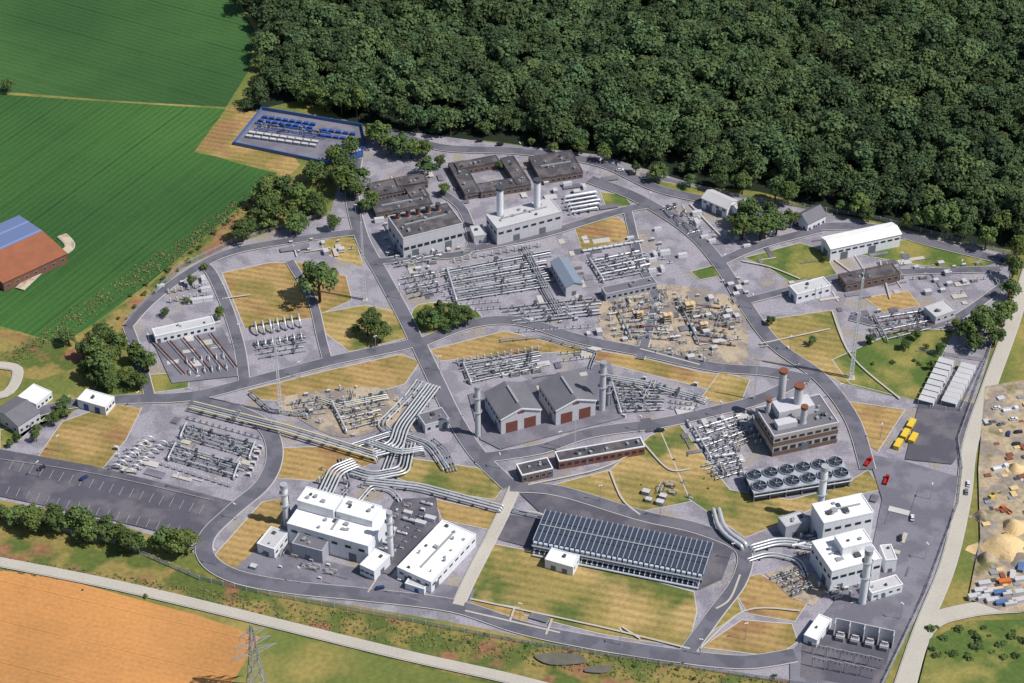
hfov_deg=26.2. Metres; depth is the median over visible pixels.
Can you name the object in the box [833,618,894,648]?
blast wall
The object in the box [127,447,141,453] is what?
pipe arch
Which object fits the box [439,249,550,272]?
pipeline
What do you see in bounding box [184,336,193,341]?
pavement
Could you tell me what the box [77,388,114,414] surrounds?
workshop
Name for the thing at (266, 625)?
kerb
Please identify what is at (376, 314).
tree
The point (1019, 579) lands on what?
container
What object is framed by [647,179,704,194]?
grass
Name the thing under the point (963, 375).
battery container
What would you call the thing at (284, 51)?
tree
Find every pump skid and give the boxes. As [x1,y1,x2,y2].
[306,562,320,571]
[323,568,336,575]
[339,406,352,415]
[349,388,355,397]
[349,417,361,424]
[405,260,416,267]
[426,257,436,264]
[507,368,519,377]
[530,366,540,373]
[607,321,616,326]
[612,331,621,337]
[632,293,644,301]
[634,331,646,340]
[635,321,645,328]
[648,378,656,390]
[653,347,663,352]
[656,329,666,336]
[656,482,664,493]
[658,322,669,330]
[661,289,668,298]
[663,480,675,488]
[667,488,676,495]
[674,298,684,305]
[687,346,698,353]
[689,307,700,314]
[714,309,723,316]
[718,462,726,474]
[723,318,734,325]
[732,442,739,452]
[736,467,747,476]
[796,548,806,555]
[828,586,839,594]
[831,593,842,600]
[868,325,877,331]
[873,330,879,337]
[917,273,927,279]
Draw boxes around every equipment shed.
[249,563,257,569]
[323,248,328,255]
[338,246,344,252]
[415,266,420,271]
[552,187,557,193]
[595,327,602,335]
[622,336,627,341]
[642,488,650,495]
[645,496,652,502]
[656,498,664,506]
[659,492,666,500]
[687,353,694,359]
[702,328,709,333]
[705,312,711,317]
[707,294,713,301]
[711,345,717,350]
[723,314,730,319]
[725,308,732,314]
[727,281,734,286]
[733,291,739,296]
[734,313,739,319]
[735,284,742,290]
[923,288,931,295]
[937,260,944,265]
[939,287,945,292]
[943,269,951,275]
[946,281,952,286]
[961,278,966,283]
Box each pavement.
[120,465,136,472]
[139,441,152,446]
[140,458,159,467]
[144,468,165,477]
[167,359,178,364]
[171,417,180,423]
[172,474,191,481]
[178,357,198,362]
[181,438,191,443]
[182,348,194,352]
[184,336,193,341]
[188,360,201,366]
[198,452,212,458]
[200,339,212,345]
[217,457,230,467]
[231,463,251,470]
[241,444,259,451]
[241,459,252,465]
[280,245,299,251]
[290,243,308,246]
[298,245,308,249]
[323,574,335,583]
[331,571,349,578]
[332,248,338,255]
[390,592,421,601]
[406,263,417,273]
[418,270,433,276]
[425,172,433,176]
[528,360,550,366]
[529,613,548,622]
[536,295,543,302]
[544,194,557,198]
[554,362,561,367]
[562,183,580,188]
[569,248,582,254]
[580,352,594,357]
[581,235,589,242]
[583,274,592,279]
[587,254,595,264]
[588,346,601,350]
[592,237,610,243]
[599,203,618,209]
[599,259,609,268]
[601,175,618,180]
[640,333,652,338]
[641,418,655,431]
[666,325,673,330]
[675,406,695,413]
[678,325,691,330]
[681,433,688,438]
[686,449,704,453]
[696,302,710,308]
[701,418,711,431]
[713,238,729,244]
[713,338,724,342]
[724,433,734,441]
[737,413,745,419]
[765,247,773,258]
[819,296,838,300]
[845,291,861,296]
[851,310,868,315]
[869,251,888,255]
[870,494,878,501]
[877,259,896,264]
[887,307,897,312]
[888,506,909,514]
[897,259,911,264]
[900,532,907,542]
[901,253,910,259]
[909,256,924,260]
[909,490,918,513]
[951,292,967,298]
[954,281,969,285]
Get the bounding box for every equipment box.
[277,138,284,142]
[285,139,292,143]
[293,141,300,145]
[301,142,308,146]
[309,143,316,147]
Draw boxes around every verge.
[0,176,297,379]
[0,528,789,682]
[194,106,299,175]
[919,619,1023,682]
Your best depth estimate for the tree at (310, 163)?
1319.71 m
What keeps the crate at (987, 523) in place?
on the ground at (290, 657)
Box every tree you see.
[0,78,14,91]
[0,503,6,518]
[1,504,22,525]
[6,439,13,446]
[11,432,21,442]
[19,504,27,515]
[20,507,44,532]
[27,502,43,511]
[30,429,39,441]
[31,423,41,430]
[38,519,51,531]
[42,507,65,534]
[44,411,59,424]
[44,503,63,513]
[52,403,65,417]
[55,394,70,407]
[56,505,94,527]
[58,328,75,344]
[62,407,71,416]
[71,526,90,542]
[75,340,84,359]
[75,360,90,377]
[75,512,96,525]
[78,519,101,543]
[81,337,99,355]
[84,347,114,374]
[85,333,106,355]
[85,368,96,384]
[89,323,103,338]
[89,370,103,386]
[90,322,115,339]
[92,345,120,360]
[95,514,113,534]
[96,374,107,390]
[96,521,115,543]
[97,361,114,372]
[101,369,123,389]
[106,330,126,351]
[109,333,129,356]
[111,520,125,538]
[115,366,135,384]
[115,537,129,550]
[118,527,141,553]
[126,340,144,356]
[127,350,146,363]
[127,370,149,389]
[130,531,147,552]
[137,350,157,371]
[146,535,160,551]
[151,525,170,552]
[160,306,169,315]
[165,527,190,554]
[167,528,202,555]
[183,297,190,302]
[187,274,197,286]
[200,263,208,268]
[212,306,223,319]
[228,220,251,241]
[234,0,258,11]
[237,217,258,238]
[241,80,269,105]
[241,99,253,110]
[248,5,259,20]
[249,54,266,65]
[250,29,262,44]
[251,3,280,25]
[251,193,282,227]
[252,76,269,90]
[252,176,280,198]
[253,31,280,56]
[256,214,279,230]
[258,0,279,15]
[258,56,280,75]
[263,23,278,36]
[264,65,286,78]
[264,67,289,95]
[268,172,286,199]
[270,41,297,61]
[272,8,297,24]
[272,174,293,202]
[277,60,301,78]
[278,72,305,97]
[279,199,301,218]
[284,214,304,234]
[286,211,310,230]
[289,182,310,208]
[294,86,310,103]
[294,260,338,302]
[298,56,321,80]
[298,66,325,86]
[302,78,319,105]
[302,160,318,181]
[304,201,316,214]
[305,161,327,184]
[305,190,329,210]
[314,203,327,217]
[316,85,329,98]
[316,91,332,112]
[318,73,344,89]
[322,165,336,181]
[325,82,351,114]
[325,96,337,109]
[325,144,345,162]
[327,214,341,230]
[328,165,349,191]
[330,77,356,110]
[331,149,358,170]
[335,171,360,195]
[336,156,356,170]
[341,135,359,151]
[343,84,372,116]
[343,178,365,197]
[350,323,360,333]
[353,167,370,184]
[354,198,372,212]
[356,77,382,111]
[358,310,379,335]
[363,190,378,206]
[363,306,381,320]
[364,123,373,141]
[367,120,392,146]
[371,93,395,122]
[371,319,392,341]
[377,133,389,147]
[383,137,397,153]
[384,93,413,126]
[387,131,409,157]
[402,104,428,132]
[402,138,420,158]
[406,99,414,105]
[415,155,438,174]
[416,307,429,325]
[417,141,430,155]
[420,139,432,154]
[422,308,444,329]
[423,305,431,312]
[426,105,445,121]
[429,124,441,135]
[432,106,466,134]
[433,154,445,167]
[433,299,448,317]
[438,182,450,194]
[439,318,451,330]
[447,301,461,312]
[449,312,466,328]
[460,304,469,312]
[461,94,498,127]
[461,307,475,324]
[474,119,495,134]
[492,107,513,130]
[496,161,502,167]
[501,98,524,118]
[510,111,528,128]
[510,119,521,133]
[514,87,548,117]
[519,121,534,134]
[524,102,556,135]
[527,137,534,144]
[537,112,564,141]
[548,142,558,149]
[557,134,570,145]
[562,113,577,135]
[566,126,589,144]
[572,101,601,136]
[572,137,588,153]
[592,126,606,144]
[594,118,627,145]
[597,142,611,160]
[602,116,616,136]
[608,143,621,154]
[612,124,652,157]
[631,160,640,171]
[634,146,651,162]
[646,164,665,181]
[647,131,673,160]
[654,162,668,179]
[660,131,673,150]
[667,133,684,153]
[677,162,689,172]
[681,131,704,160]
[684,174,695,187]
[687,147,713,172]
[703,144,717,157]
[704,156,716,168]
[708,139,739,165]
[709,153,731,167]
[709,164,730,189]
[727,156,744,175]
[727,213,739,224]
[729,169,752,193]
[731,212,753,240]
[735,197,762,216]
[736,141,759,167]
[743,152,770,180]
[748,213,777,240]
[760,200,777,214]
[765,315,775,324]
[766,174,785,201]
[767,167,780,177]
[767,207,790,233]
[772,153,801,181]
[773,140,808,167]
[782,180,800,204]
[783,208,800,227]
[787,173,803,187]
[795,172,818,195]
[802,155,825,177]
[808,166,843,200]
[808,335,816,344]
[832,161,858,180]
[836,200,849,211]
[838,176,859,200]
[847,190,869,215]
[852,167,882,191]
[852,177,882,204]
[858,206,875,221]
[865,334,875,342]
[869,173,903,199]
[876,198,891,212]
[883,187,908,212]
[894,167,923,191]
[899,212,913,229]
[901,338,910,349]
[903,186,926,210]
[911,329,921,339]
[912,204,939,232]
[919,184,944,204]
[926,360,935,368]
[933,199,961,236]
[935,342,946,353]
[949,197,968,216]
[950,318,960,329]
[954,220,975,241]
[955,317,977,339]
[959,205,981,224]
[961,186,990,206]
[964,332,986,351]
[966,309,996,332]
[975,304,994,328]
[976,225,997,249]
[979,201,1002,226]
[981,308,1006,333]
[984,327,1005,344]
[990,222,1005,230]
[992,210,1013,235]
[992,300,1017,320]
[995,198,1004,204]
[995,202,1008,211]
[996,278,1022,299]
[1003,190,1023,225]
[1004,254,1023,277]
[1010,234,1023,256]
[1011,210,1023,234]
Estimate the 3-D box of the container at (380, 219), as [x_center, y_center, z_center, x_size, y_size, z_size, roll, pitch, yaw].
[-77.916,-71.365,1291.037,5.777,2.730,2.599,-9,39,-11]
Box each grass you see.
[0,395,75,448]
[39,405,140,467]
[94,374,188,394]
[216,499,282,567]
[223,262,351,328]
[247,354,418,399]
[277,446,380,480]
[319,235,363,267]
[321,305,405,350]
[397,457,501,498]
[412,303,480,333]
[431,331,716,387]
[436,500,495,528]
[471,600,527,621]
[472,544,695,645]
[555,425,690,509]
[575,217,641,248]
[601,192,630,205]
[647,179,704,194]
[661,425,878,536]
[691,266,718,278]
[703,372,748,402]
[705,620,797,653]
[714,599,740,629]
[738,574,805,620]
[746,243,835,280]
[764,310,896,396]
[833,330,953,400]
[850,402,903,450]
[862,240,995,266]
[866,291,918,311]
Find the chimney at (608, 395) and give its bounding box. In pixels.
[606,377,611,405]
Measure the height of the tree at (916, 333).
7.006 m
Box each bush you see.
[924,624,935,632]
[927,646,935,651]
[941,634,948,641]
[949,649,959,656]
[955,625,961,633]
[963,653,973,661]
[968,629,977,635]
[968,642,976,648]
[972,645,979,652]
[973,633,982,643]
[975,641,984,649]
[996,640,1003,646]
[999,653,1008,660]
[1006,632,1016,639]
[1011,651,1021,658]
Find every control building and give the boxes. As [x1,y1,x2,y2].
[516,457,552,481]
[555,436,644,469]
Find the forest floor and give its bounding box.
[240,0,1023,249]
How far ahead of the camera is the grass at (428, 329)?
1219.50 m
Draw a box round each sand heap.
[965,534,1023,561]
[969,510,994,522]
[972,551,999,566]
[1003,518,1023,535]
[1009,463,1023,474]
[1010,552,1023,566]
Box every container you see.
[192,296,202,303]
[200,285,210,292]
[201,274,205,283]
[202,295,213,302]
[374,216,383,222]
[403,509,412,515]
[415,518,426,526]
[424,514,436,522]
[563,181,571,185]
[648,257,656,262]
[648,267,656,272]
[652,250,657,257]
[654,226,661,231]
[659,249,670,255]
[659,264,664,272]
[677,252,686,258]
[692,209,701,216]
[693,218,700,227]
[700,234,708,238]
[708,238,715,242]
[893,437,903,449]
[900,428,910,439]
[906,418,916,429]
[908,432,918,443]
[918,395,934,406]
[921,389,937,400]
[924,384,940,394]
[926,378,942,391]
[929,373,945,384]
[932,368,948,380]
[935,362,950,374]
[937,357,953,368]
[941,396,957,407]
[944,391,960,402]
[946,386,962,398]
[949,381,965,393]
[952,376,968,389]
[954,371,970,383]
[957,367,973,379]
[959,362,975,374]
[967,592,980,600]
[973,586,987,592]
[977,579,991,586]
[977,593,990,600]
[983,587,996,593]
[985,596,999,603]
[993,588,1006,595]
[995,598,1008,605]
[997,577,1011,583]
[1002,589,1015,596]
[1004,599,1017,606]
[1010,569,1015,580]
[1012,588,1023,595]
[1012,596,1023,602]
[1014,575,1023,582]
[1017,561,1023,572]
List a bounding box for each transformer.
[835,631,844,641]
[850,634,859,645]
[865,637,874,647]
[879,641,888,651]
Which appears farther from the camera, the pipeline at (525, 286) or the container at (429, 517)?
the pipeline at (525, 286)
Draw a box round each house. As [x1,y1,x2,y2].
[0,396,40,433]
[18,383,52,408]
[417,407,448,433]
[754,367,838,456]
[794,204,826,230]
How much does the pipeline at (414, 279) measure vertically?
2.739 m
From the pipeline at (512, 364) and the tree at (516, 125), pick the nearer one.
the pipeline at (512, 364)
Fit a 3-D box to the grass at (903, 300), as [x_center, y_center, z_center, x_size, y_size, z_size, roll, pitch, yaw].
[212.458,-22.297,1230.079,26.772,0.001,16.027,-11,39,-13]
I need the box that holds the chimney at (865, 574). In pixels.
[858,546,873,604]
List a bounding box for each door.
[83,404,88,410]
[94,407,99,413]
[349,553,356,561]
[412,248,418,255]
[445,240,451,248]
[506,420,517,432]
[513,233,519,240]
[524,415,535,427]
[539,227,545,233]
[561,411,571,423]
[579,406,590,418]
[706,204,711,211]
[716,209,721,216]
[801,442,808,450]
[821,573,825,584]
[840,251,847,259]
[868,245,875,252]
[918,400,931,406]
[941,401,954,407]
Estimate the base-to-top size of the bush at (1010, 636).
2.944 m
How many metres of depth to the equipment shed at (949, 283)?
1241.08 m
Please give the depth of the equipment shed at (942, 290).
1236.63 m
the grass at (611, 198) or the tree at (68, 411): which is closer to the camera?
the tree at (68, 411)
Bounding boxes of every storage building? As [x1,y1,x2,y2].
[789,276,830,303]
[838,263,899,291]
[923,300,955,323]
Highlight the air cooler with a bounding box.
[532,509,712,588]
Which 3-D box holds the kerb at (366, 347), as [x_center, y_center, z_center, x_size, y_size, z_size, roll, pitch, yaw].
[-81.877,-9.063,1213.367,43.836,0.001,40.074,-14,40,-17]
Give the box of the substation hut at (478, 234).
[470,224,486,243]
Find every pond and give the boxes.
[534,653,585,664]
[584,665,612,672]
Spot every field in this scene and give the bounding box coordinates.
[0,0,255,106]
[0,94,273,343]
[0,570,259,682]
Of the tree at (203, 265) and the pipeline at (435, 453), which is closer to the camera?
the pipeline at (435, 453)
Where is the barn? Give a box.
[0,215,67,291]
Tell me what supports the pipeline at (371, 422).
on the gravel ground at (331, 425)
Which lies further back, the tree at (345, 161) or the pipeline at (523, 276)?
the tree at (345, 161)
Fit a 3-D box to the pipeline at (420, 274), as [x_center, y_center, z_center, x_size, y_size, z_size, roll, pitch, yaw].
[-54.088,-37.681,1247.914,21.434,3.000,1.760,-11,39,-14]
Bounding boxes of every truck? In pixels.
[864,456,872,466]
[883,474,889,485]
[992,463,1008,471]
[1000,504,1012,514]
[1002,405,1018,412]
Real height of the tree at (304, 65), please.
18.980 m
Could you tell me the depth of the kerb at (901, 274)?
1250.33 m
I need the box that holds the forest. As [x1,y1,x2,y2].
[267,0,1023,208]
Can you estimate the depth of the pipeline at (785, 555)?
1065.77 m
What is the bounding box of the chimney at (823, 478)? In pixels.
[817,463,829,501]
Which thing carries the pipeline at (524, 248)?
on the gravel ground at (378, 163)
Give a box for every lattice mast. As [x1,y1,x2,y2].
[273,321,283,415]
[360,214,367,301]
[753,355,757,398]
[847,267,864,379]
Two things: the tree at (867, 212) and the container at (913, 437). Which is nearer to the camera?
the container at (913, 437)
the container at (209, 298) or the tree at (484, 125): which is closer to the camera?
the container at (209, 298)
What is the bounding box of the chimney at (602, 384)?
[598,360,607,410]
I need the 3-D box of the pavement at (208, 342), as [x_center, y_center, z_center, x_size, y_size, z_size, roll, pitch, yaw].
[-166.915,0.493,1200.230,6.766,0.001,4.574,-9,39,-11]
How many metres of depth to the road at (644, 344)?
1246.89 m
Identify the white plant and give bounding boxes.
[809,493,873,539]
[809,528,881,591]
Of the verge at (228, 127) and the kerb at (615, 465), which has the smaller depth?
the kerb at (615, 465)
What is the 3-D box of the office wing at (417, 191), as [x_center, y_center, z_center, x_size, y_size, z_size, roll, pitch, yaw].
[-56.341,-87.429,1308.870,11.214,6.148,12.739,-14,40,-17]
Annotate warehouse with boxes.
[701,189,738,217]
[731,198,756,215]
[821,222,901,261]
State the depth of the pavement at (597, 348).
1195.85 m
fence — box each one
[0,513,269,595]
[127,210,329,318]
[269,591,529,644]
[530,641,811,682]
[640,172,1014,255]
[882,437,962,682]
[915,348,984,410]
[958,296,1007,436]
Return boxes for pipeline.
[152,343,182,374]
[155,342,185,373]
[164,457,235,478]
[167,340,195,373]
[167,442,176,461]
[168,453,232,472]
[169,448,243,471]
[170,340,198,372]
[170,445,244,468]
[171,443,240,464]
[171,456,237,477]
[172,451,233,470]
[176,435,250,458]
[179,427,258,449]
[180,338,208,371]
[180,422,186,439]
[180,425,206,433]
[183,337,211,370]
[183,434,253,457]
[184,431,206,440]
[185,431,249,450]
[186,424,256,445]
[187,407,376,463]
[189,405,377,461]
[190,403,379,459]
[192,401,380,457]
[194,336,221,369]
[197,335,224,368]
[209,334,234,367]
[211,333,237,366]
[220,436,254,446]
[220,441,248,452]
[233,460,240,480]
[248,392,298,416]
[248,441,255,460]
[251,391,299,414]
[254,126,324,139]
[254,339,271,346]
[255,121,329,133]
[255,337,306,350]
[256,342,303,354]
[257,125,328,137]
[258,123,289,129]
[258,346,305,358]
[279,334,305,342]
[287,396,320,405]
[292,402,321,409]
[294,403,326,413]
[299,409,325,417]
[300,128,326,134]
[316,397,388,406]
[318,396,388,404]
[319,394,387,402]
[319,458,353,489]
[322,460,354,490]
[325,462,356,490]
[328,397,353,406]
[329,464,358,492]
[330,400,347,433]
[331,399,385,410]
[332,466,359,493]
[334,401,385,416]
[338,458,347,494]
[341,412,381,426]
[341,457,350,495]
[342,407,380,418]
[343,415,382,431]
[349,442,415,479]
[350,431,448,469]
[351,442,412,476]
[352,442,408,475]
[353,435,443,471]
[354,444,404,473]
[355,433,446,470]
[358,485,401,500]
[361,487,398,502]
[363,391,384,398]
[364,442,425,456]
[364,482,501,512]
[365,479,502,510]
[366,440,424,454]
[367,439,423,449]
[367,477,503,508]
[369,382,428,448]
[370,383,431,453]
[371,384,434,456]
[372,385,437,456]
[373,386,440,461]
[377,379,417,471]
[381,380,420,468]
[386,250,399,255]
[386,381,423,472]
[390,250,442,260]
[393,251,441,264]
[394,256,439,267]
[398,270,434,280]
[401,276,419,284]
[403,277,437,289]
[406,285,421,294]
[409,287,441,298]
[422,272,438,280]
[426,442,448,472]
[428,281,439,288]
[429,440,450,472]
[430,439,453,471]
[433,438,456,471]
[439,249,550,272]
[440,252,550,274]
[441,255,551,277]
[444,266,545,285]
[444,268,545,287]
[445,258,538,278]
[445,271,545,289]
[446,262,547,282]
[446,267,456,300]
[448,279,555,298]
[449,272,548,291]
[451,260,546,278]
[454,283,548,299]
[454,286,548,300]
[455,274,549,292]
[456,277,549,294]
[459,353,539,369]
[460,355,541,371]
[462,350,538,366]
[462,362,471,384]
[463,357,538,373]
[464,359,539,376]
[464,363,545,381]
[465,360,534,379]
[469,364,541,383]
[499,335,597,369]
[500,295,592,309]
[500,336,594,368]
[502,303,543,312]
[509,302,601,315]
[511,307,599,321]
[511,511,541,517]
[512,508,542,515]
[514,304,597,317]
[518,310,600,325]
[521,247,557,316]
[523,246,560,316]
[526,246,562,315]
[558,296,599,306]
[563,190,597,199]
[563,195,597,203]
[566,198,600,207]
[568,202,599,211]
[569,206,598,215]
[586,248,639,263]
[588,251,645,265]
[588,258,604,283]
[593,256,646,270]
[596,254,647,266]
[597,265,654,279]
[599,262,650,275]
[599,268,657,282]
[600,260,644,271]
[607,374,707,400]
[607,376,706,402]
[611,378,705,404]
[611,381,621,413]
[611,381,636,386]
[611,383,661,390]
[611,388,666,394]
[612,303,628,309]
[613,390,659,396]
[614,304,631,339]
[615,396,663,403]
[615,399,661,406]
[617,302,660,313]
[617,308,664,318]
[618,393,663,399]
[618,403,661,409]
[622,405,664,412]
[624,315,661,322]
[628,320,664,327]
[629,332,677,339]
[630,326,669,333]
[640,296,657,302]
[661,203,676,210]
[664,208,675,218]
[671,207,682,216]
[673,214,691,226]
[675,300,726,309]
[677,297,698,344]
[681,307,724,314]
[681,310,704,318]
[684,222,699,235]
[690,414,741,431]
[692,329,729,338]
[692,418,742,434]
[692,425,711,460]
[694,336,735,346]
[695,321,727,333]
[697,419,743,436]
[701,454,739,467]
[702,426,744,444]
[702,430,746,448]
[704,457,743,470]
[705,442,717,451]
[706,440,750,459]
[707,436,751,455]
[707,462,741,473]
[709,312,729,321]
[711,507,743,550]
[712,469,721,477]
[714,318,729,327]
[715,469,740,480]
[716,507,747,547]
[724,421,743,431]
[725,431,750,443]
[731,463,743,471]
[746,552,808,576]
[748,555,804,575]
[749,537,811,548]
[751,540,810,550]
[752,543,810,553]
[770,567,798,579]
[777,573,788,583]
[782,573,807,587]
[788,579,809,591]
[791,568,802,577]
[792,586,801,596]
[803,581,813,590]
[871,308,923,318]
[873,314,887,342]
[874,310,923,322]
[878,318,902,327]
[879,316,929,332]
[882,320,932,336]
[888,325,930,338]
[907,313,927,322]
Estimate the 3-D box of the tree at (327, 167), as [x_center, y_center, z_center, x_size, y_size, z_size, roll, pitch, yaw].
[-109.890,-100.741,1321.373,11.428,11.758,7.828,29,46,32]
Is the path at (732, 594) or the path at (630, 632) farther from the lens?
the path at (732, 594)
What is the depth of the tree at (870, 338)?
1195.65 m
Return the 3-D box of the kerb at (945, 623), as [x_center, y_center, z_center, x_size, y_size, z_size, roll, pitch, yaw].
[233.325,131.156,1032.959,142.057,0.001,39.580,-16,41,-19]
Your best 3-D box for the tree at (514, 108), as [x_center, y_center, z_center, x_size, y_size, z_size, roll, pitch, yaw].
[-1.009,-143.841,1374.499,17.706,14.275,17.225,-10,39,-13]
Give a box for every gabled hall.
[484,381,541,433]
[538,372,596,424]
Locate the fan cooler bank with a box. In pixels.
[742,456,851,502]
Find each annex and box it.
[257,526,288,557]
[292,533,328,563]
[359,548,389,579]
[405,577,426,594]
[777,510,808,537]
[868,574,902,600]
[879,544,896,572]
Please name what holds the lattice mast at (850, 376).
on the gravel ground at (378, 163)
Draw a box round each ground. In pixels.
[0,1,1023,682]
[0,131,1013,680]
[276,387,401,436]
[598,285,748,364]
[765,564,827,604]
[969,380,1023,611]
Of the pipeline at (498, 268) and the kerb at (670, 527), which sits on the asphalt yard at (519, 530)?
the kerb at (670, 527)
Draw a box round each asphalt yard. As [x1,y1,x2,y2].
[0,449,231,537]
[150,327,237,382]
[235,549,474,602]
[237,110,364,160]
[381,497,439,573]
[468,361,623,448]
[498,493,732,588]
[790,455,957,682]
[800,629,890,682]
[905,394,974,463]
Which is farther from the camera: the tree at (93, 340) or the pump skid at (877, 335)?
the pump skid at (877, 335)
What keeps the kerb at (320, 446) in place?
on the grass at (304, 463)
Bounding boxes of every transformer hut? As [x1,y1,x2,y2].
[545,547,579,575]
[803,614,831,646]
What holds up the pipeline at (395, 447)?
on the gravel ground at (378, 163)
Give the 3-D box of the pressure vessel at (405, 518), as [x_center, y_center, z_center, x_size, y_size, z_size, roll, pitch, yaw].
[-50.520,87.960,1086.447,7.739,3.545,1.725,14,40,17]
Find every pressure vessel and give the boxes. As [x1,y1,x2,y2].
[396,530,407,534]
[402,516,415,523]
[421,500,432,505]
[669,334,680,338]
[695,436,709,443]
[721,452,734,456]
[791,541,805,548]
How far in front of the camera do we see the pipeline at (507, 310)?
1223.13 m
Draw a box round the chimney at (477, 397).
[473,384,481,437]
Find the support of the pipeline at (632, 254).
on the gravel ground at (378, 163)
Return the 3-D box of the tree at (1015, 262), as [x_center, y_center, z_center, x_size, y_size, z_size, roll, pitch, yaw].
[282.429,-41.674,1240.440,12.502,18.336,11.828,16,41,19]
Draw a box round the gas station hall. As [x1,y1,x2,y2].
[339,144,362,159]
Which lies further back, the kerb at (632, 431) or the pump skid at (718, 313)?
the pump skid at (718, 313)
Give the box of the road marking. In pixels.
[4,459,211,499]
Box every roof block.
[297,486,342,518]
[336,496,381,526]
[834,528,871,555]
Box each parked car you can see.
[37,464,45,470]
[79,474,87,480]
[375,585,384,589]
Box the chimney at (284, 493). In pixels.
[279,481,290,525]
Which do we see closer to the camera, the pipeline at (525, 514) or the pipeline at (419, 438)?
the pipeline at (525, 514)
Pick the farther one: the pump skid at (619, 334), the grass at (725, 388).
the pump skid at (619, 334)
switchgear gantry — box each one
[811,656,826,669]
[812,643,826,656]
[826,646,840,659]
[827,659,842,672]
[840,649,854,662]
[843,662,858,675]
[854,652,868,665]
[859,665,874,678]
[867,655,882,668]
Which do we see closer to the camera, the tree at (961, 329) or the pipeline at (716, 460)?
the pipeline at (716, 460)
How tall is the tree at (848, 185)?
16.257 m
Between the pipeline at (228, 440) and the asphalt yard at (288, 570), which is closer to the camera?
the asphalt yard at (288, 570)
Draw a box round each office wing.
[367,178,403,199]
[370,194,431,217]
[394,173,427,191]
[405,184,429,198]
[448,160,480,199]
[454,155,499,173]
[477,176,530,198]
[500,155,530,184]
[528,150,582,184]
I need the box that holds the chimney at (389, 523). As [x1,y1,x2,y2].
[384,510,394,556]
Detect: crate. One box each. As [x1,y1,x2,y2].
[982,521,990,526]
[989,570,998,575]
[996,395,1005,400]
[999,572,1005,577]
[1000,508,1008,512]
[1005,455,1013,459]
[1009,485,1018,490]
[1010,491,1017,496]
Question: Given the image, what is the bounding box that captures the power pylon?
[231,624,276,682]
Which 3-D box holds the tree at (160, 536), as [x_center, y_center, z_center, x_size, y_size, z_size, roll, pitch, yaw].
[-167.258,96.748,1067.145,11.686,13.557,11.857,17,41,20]
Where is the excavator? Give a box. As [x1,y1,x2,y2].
[988,490,1001,498]
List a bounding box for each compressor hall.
[388,201,462,256]
[486,177,561,244]
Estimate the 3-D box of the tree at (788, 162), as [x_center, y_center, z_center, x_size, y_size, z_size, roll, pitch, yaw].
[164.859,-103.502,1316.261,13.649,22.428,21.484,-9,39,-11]
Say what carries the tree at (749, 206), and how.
on the ground at (290, 657)
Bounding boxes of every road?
[0,362,21,397]
[0,557,545,682]
[38,339,411,414]
[124,228,360,325]
[124,325,153,396]
[189,397,797,667]
[200,263,249,384]
[287,260,331,360]
[346,159,421,344]
[380,191,475,262]
[386,126,1004,262]
[411,340,514,488]
[415,316,810,382]
[453,486,517,605]
[473,201,655,250]
[473,374,808,462]
[510,482,752,656]
[587,176,874,468]
[624,211,658,358]
[719,226,821,262]
[743,266,1000,302]
[849,283,1002,329]
[895,268,1023,682]
[898,602,1017,682]
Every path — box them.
[16,233,73,289]
[222,294,249,298]
[465,610,559,632]
[470,598,689,648]
[509,606,515,620]
[528,456,627,484]
[545,618,552,634]
[609,470,639,514]
[622,626,639,638]
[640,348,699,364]
[643,441,689,470]
[690,203,719,234]
[701,607,799,647]
[716,574,740,608]
[742,260,799,278]
[760,328,829,343]
[832,311,899,398]
[880,261,890,297]
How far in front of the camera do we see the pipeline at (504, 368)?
1179.70 m
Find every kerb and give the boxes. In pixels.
[0,361,22,397]
[0,395,75,448]
[0,557,546,682]
[18,233,74,289]
[39,405,141,467]
[40,339,411,415]
[94,373,188,392]
[123,229,351,325]
[123,326,154,393]
[189,397,797,668]
[201,264,249,379]
[215,499,282,553]
[222,262,351,328]
[245,354,418,400]
[282,445,380,481]
[286,260,331,357]
[318,236,362,265]
[321,305,405,351]
[345,159,422,338]
[383,192,476,263]
[396,129,1004,264]
[397,457,500,499]
[411,302,481,333]
[412,344,515,488]
[423,315,808,383]
[430,331,738,388]
[436,499,496,529]
[454,486,518,601]
[473,203,647,251]
[474,379,806,463]
[496,544,697,646]
[518,482,753,651]
[554,426,691,510]
[575,217,640,249]
[587,176,875,468]
[624,211,659,359]
[660,425,878,537]
[690,265,719,279]
[701,372,749,402]
[704,619,797,653]
[722,229,821,262]
[728,573,806,621]
[744,243,836,280]
[749,266,1000,302]
[765,310,882,393]
[832,329,954,400]
[849,283,1003,330]
[850,401,904,451]
[863,239,984,266]
[865,290,919,312]
[894,268,1023,682]
[901,602,1019,682]
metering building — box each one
[152,316,215,342]
[550,257,582,296]
[601,276,656,300]
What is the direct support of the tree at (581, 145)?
on the ground at (290, 657)
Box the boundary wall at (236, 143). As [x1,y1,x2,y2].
[233,107,365,164]
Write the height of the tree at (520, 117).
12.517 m
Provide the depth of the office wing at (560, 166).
1329.78 m
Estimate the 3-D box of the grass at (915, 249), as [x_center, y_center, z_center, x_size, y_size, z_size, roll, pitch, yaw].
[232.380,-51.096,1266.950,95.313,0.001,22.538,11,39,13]
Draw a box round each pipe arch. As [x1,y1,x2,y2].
[108,463,122,469]
[113,459,127,465]
[117,455,132,462]
[122,451,136,458]
[123,468,136,473]
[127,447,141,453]
[131,443,145,450]
[136,439,149,446]
[141,435,155,441]
[253,321,258,335]
[260,320,265,334]
[268,318,272,332]
[275,317,279,331]
[282,316,287,330]
[289,314,294,328]
[296,313,301,327]
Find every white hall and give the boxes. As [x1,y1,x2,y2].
[287,498,386,562]
[397,519,475,592]
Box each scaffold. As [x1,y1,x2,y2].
[636,309,644,317]
[662,311,673,322]
[684,299,696,311]
[699,320,709,329]
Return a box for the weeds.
[1,191,798,682]

